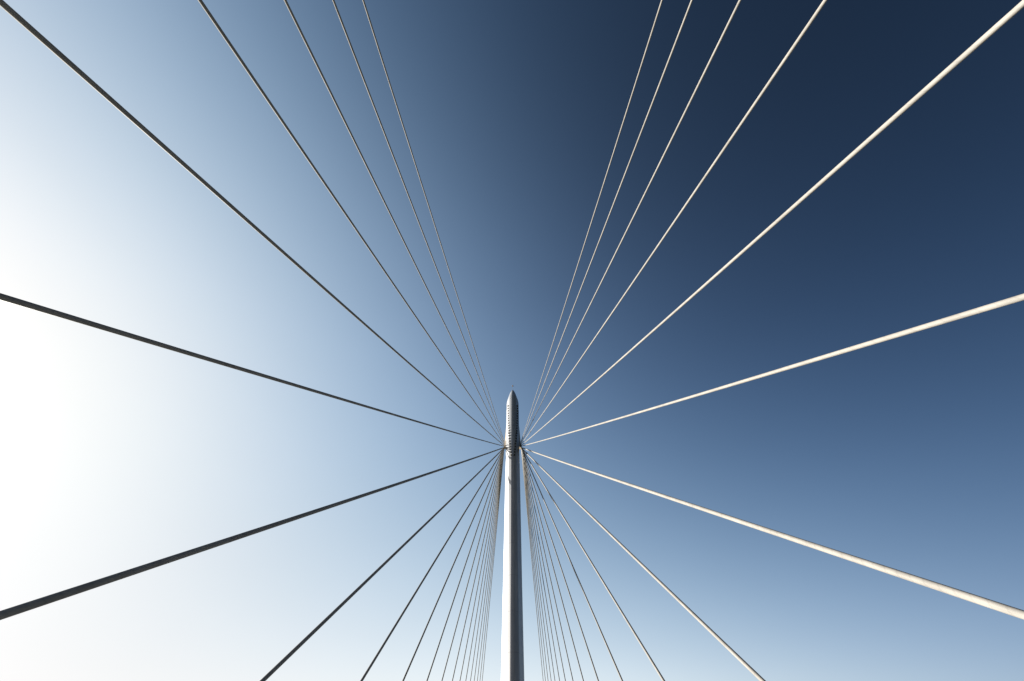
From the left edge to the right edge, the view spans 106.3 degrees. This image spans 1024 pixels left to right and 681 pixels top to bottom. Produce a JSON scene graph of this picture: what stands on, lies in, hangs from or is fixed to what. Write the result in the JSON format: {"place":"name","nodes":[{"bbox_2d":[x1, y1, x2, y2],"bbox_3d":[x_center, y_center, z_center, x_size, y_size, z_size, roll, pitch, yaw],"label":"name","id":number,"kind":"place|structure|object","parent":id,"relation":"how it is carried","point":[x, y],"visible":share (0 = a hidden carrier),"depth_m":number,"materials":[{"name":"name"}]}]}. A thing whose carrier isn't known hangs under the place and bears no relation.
{"place":"outdoors","nodes":[
{"label":"outdoors","id":0,"kind":"place"},
{"bbox_2d":[0,0,1023,680],"label":"sky","id":1,"kind":"structure","parent":0,"point":[118,453],"materials":[{"name":"blue"}]},
{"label":"bridge deck","id":2,"kind":"structure","parent":0,"visible":0},
{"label":"edge kerb","id":3,"kind":"structure","parent":2,"relation":"on","visible":0},
{"bbox_2d":[0,0,504,445],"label":"stay cable","id":4,"kind":"object","parent":3,"relation":"attached to","point":[15,15],"visible":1,"depth_m":13.19,"materials":[{"name":"metal"}]},
{"bbox_2d":[260,448,503,680],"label":"stay cable","id":5,"kind":"object","parent":3,"relation":"attached to","point":[299,645],"visible":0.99,"depth_m":30.66,"materials":[{"name":"metal"}]},
{"bbox_2d":[332,0,504,442],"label":"stay cable","id":6,"kind":"object","parent":3,"relation":"attached to","point":[341,21],"visible":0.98,"depth_m":27.25,"materials":[{"name":"metal"}]},
{"bbox_2d":[360,449,503,680],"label":"stay cable","id":7,"kind":"object","parent":3,"relation":"attached to","point":[388,636],"visible":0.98,"depth_m":46.56,"materials":[{"name":"metal"}]},
{"bbox_2d":[362,0,504,441],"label":"stay cable","id":8,"kind":"object","parent":3,"relation":"attached to","point":[419,175],"visible":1,"depth_m":30.16,"materials":[{"name":"metal"}]},
{"bbox_2d":[460,451,503,679],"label":"stay cable","id":9,"kind":"object","parent":3,"relation":"attached to","point":[480,572],"visible":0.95,"depth_m":89.09,"materials":[{"name":"metal"}]},
{"bbox_2d":[465,452,503,680],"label":"stay cable","id":10,"kind":"object","parent":3,"relation":"attached to","point":[483,572],"visible":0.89,"depth_m":93.61,"materials":[{"name":"metal"}]},
{"bbox_2d":[470,459,502,680],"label":"stay cable","id":11,"kind":"object","parent":3,"relation":"attached to","point":[485,574],"visible":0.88,"depth_m":97.49,"materials":[{"name":"metal"}]},
{"bbox_2d":[474,453,503,680],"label":"stay cable","id":12,"kind":"object","parent":3,"relation":"attached to","point":[488,571],"visible":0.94,"depth_m":100.85,"materials":[{"name":"metal"}]},
{"bbox_2d":[521,451,550,677],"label":"stay cable","id":13,"kind":"object","parent":3,"relation":"attached to","point":[537,572],"visible":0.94,"depth_m":100.82,"materials":[{"name":"metal"}]},
{"bbox_2d":[522,457,554,679],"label":"stay cable","id":14,"kind":"object","parent":3,"relation":"attached to","point":[539,572],"visible":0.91,"depth_m":97.46,"materials":[{"name":"metal"}]},
{"bbox_2d":[521,450,559,680],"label":"stay cable","id":15,"kind":"object","parent":3,"relation":"attached to","point":[541,571],"visible":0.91,"depth_m":93.62,"materials":[{"name":"metal"}]},
{"bbox_2d":[521,0,662,440],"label":"stay cable","id":16,"kind":"object","parent":3,"relation":"attached to","point":[606,175],"visible":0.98,"depth_m":30.15,"materials":[{"name":"metal"}]},
{"bbox_2d":[522,450,664,680],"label":"stay cable","id":17,"kind":"object","parent":3,"relation":"attached to","point":[638,639],"visible":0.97,"depth_m":46.54,"materials":[{"name":"metal"}]},
{"bbox_2d":[521,0,692,441],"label":"stay cable","id":18,"kind":"object","parent":3,"relation":"attached to","point":[684,19],"visible":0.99,"depth_m":27.27,"materials":[{"name":"metal"}]},
{"bbox_2d":[521,448,765,680],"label":"stay cable","id":19,"kind":"object","parent":3,"relation":"attached to","point":[727,646],"visible":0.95,"depth_m":30.64,"materials":[{"name":"metal"}]},
{"bbox_2d":[521,0,1023,445],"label":"stay cable","id":20,"kind":"object","parent":3,"relation":"attached to","point":[1008,16],"visible":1,"depth_m":13.20,"materials":[{"name":"metal"}]},
{"bbox_2d":[521,293,1023,446],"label":"stay cable","id":21,"kind":"object","parent":3,"relation":"attached to","point":[997,304],"visible":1,"depth_m":14.23,"materials":[{"name":"metal"}]},
{"bbox_3d":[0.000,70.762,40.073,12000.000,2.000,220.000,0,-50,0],"label":"canal water","id":22,"kind":"structure","parent":0,"visible":0},
{"bbox_2d":[501,385,523,680],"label":"pylon","id":23,"kind":"object","parent":22,"relation":"in","point":[512,663],"visible":1,"depth_m":72.52,"materials":[{"name":"paint"}]},
{"bbox_2d":[0,447,504,619],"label":"stay cable","id":24,"kind":"object","parent":23,"relation":"attached to","point":[29,605],"visible":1,"depth_m":15.47,"materials":[{"name":"metal"}]},
{"bbox_2d":[0,293,504,446],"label":"stay cable","id":25,"kind":"object","parent":23,"relation":"attached to","point":[26,304],"visible":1,"depth_m":14.18,"materials":[{"name":"metal"}]},
{"bbox_2d":[198,0,504,444],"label":"stay cable","id":26,"kind":"object","parent":23,"relation":"attached to","point":[207,11],"visible":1,"depth_m":19.11,"materials":[{"name":"metal"}]},
{"bbox_2d":[284,0,504,443],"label":"stay cable","id":27,"kind":"object","parent":23,"relation":"attached to","point":[312,55],"visible":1,"depth_m":23.84,"materials":[{"name":"metal"}]},
{"bbox_2d":[402,451,502,680],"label":"stay cable","id":28,"kind":"object","parent":23,"relation":"attached to","point":[447,579],"visible":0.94,"depth_m":59.09,"materials":[{"name":"metal"}]},
{"bbox_2d":[426,452,502,680],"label":"stay cable","id":29,"kind":"object","parent":23,"relation":"attached to","point":[462,574],"visible":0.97,"depth_m":70.20,"materials":[{"name":"metal"}]},
{"bbox_2d":[441,450,503,680],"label":"stay cable","id":30,"kind":"object","parent":23,"relation":"attached to","point":[470,574],"visible":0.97,"depth_m":77.25,"materials":[{"name":"metal"}]},
{"bbox_2d":[452,455,502,680],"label":"stay cable","id":31,"kind":"object","parent":23,"relation":"attached to","point":[476,573],"visible":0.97,"depth_m":83.76,"materials":[{"name":"metal"}]},
{"bbox_2d":[477,454,503,680],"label":"stay cable","id":32,"kind":"object","parent":23,"relation":"attached to","point":[489,573],"visible":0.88,"depth_m":103.79,"materials":[{"name":"metal"}]},
{"bbox_2d":[480,455,503,677],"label":"stay cable","id":33,"kind":"object","parent":23,"relation":"attached to","point":[491,572],"visible":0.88,"depth_m":106.17,"materials":[{"name":"metal"}]},
{"bbox_2d":[482,457,503,679],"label":"stay cable","id":34,"kind":"object","parent":23,"relation":"attached to","point":[491,579],"visible":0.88,"depth_m":108.77,"materials":[{"name":"metal"}]},
{"bbox_2d":[521,453,542,676],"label":"stay cable","id":35,"kind":"object","parent":23,"relation":"attached to","point":[533,575],"visible":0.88,"depth_m":108.94,"materials":[{"name":"metal"}]},
{"bbox_2d":[521,452,545,680],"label":"stay cable","id":36,"kind":"object","parent":23,"relation":"attached to","point":[534,573],"visible":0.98,"depth_m":106.36,"materials":[{"name":"metal"}]},
{"bbox_2d":[522,459,547,678],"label":"stay cable","id":37,"kind":"object","parent":23,"relation":"attached to","point":[535,572],"visible":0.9,"depth_m":103.66,"materials":[{"name":"metal"}]},
{"bbox_2d":[522,454,565,680],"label":"stay cable","id":38,"kind":"object","parent":23,"relation":"attached to","point":[544,571],"visible":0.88,"depth_m":89.11,"materials":[{"name":"metal"}]},
{"bbox_2d":[522,453,572,680],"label":"stay cable","id":39,"kind":"object","parent":23,"relation":"attached to","point":[549,573],"visible":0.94,"depth_m":83.77,"materials":[{"name":"metal"}]},
{"bbox_2d":[521,449,583,680],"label":"stay cable","id":40,"kind":"object","parent":23,"relation":"attached to","point":[554,573],"visible":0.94,"depth_m":77.30,"materials":[{"name":"metal"}]},
{"bbox_2d":[523,454,598,680],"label":"stay cable","id":41,"kind":"object","parent":23,"relation":"attached to","point":[563,575],"visible":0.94,"depth_m":70.04,"materials":[{"name":"metal"}]},
{"bbox_2d":[522,451,622,680],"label":"stay cable","id":42,"kind":"object","parent":23,"relation":"attached to","point":[578,579],"visible":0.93,"depth_m":59.04,"materials":[{"name":"metal"}]},
{"bbox_2d":[521,0,740,442],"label":"stay cable","id":43,"kind":"object","parent":23,"relation":"attached to","point":[711,58],"visible":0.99,"depth_m":23.78,"materials":[{"name":"metal"}]},
{"bbox_2d":[522,0,826,442],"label":"stay cable","id":44,"kind":"object","parent":23,"relation":"attached to","point":[811,20],"visible":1,"depth_m":19.10,"materials":[{"name":"metal"}]},
{"bbox_2d":[521,447,1023,619],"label":"stay cable","id":45,"kind":"object","parent":23,"relation":"attached to","point":[992,604],"visible":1,"depth_m":15.48,"materials":[{"name":"metal"}]}
]}

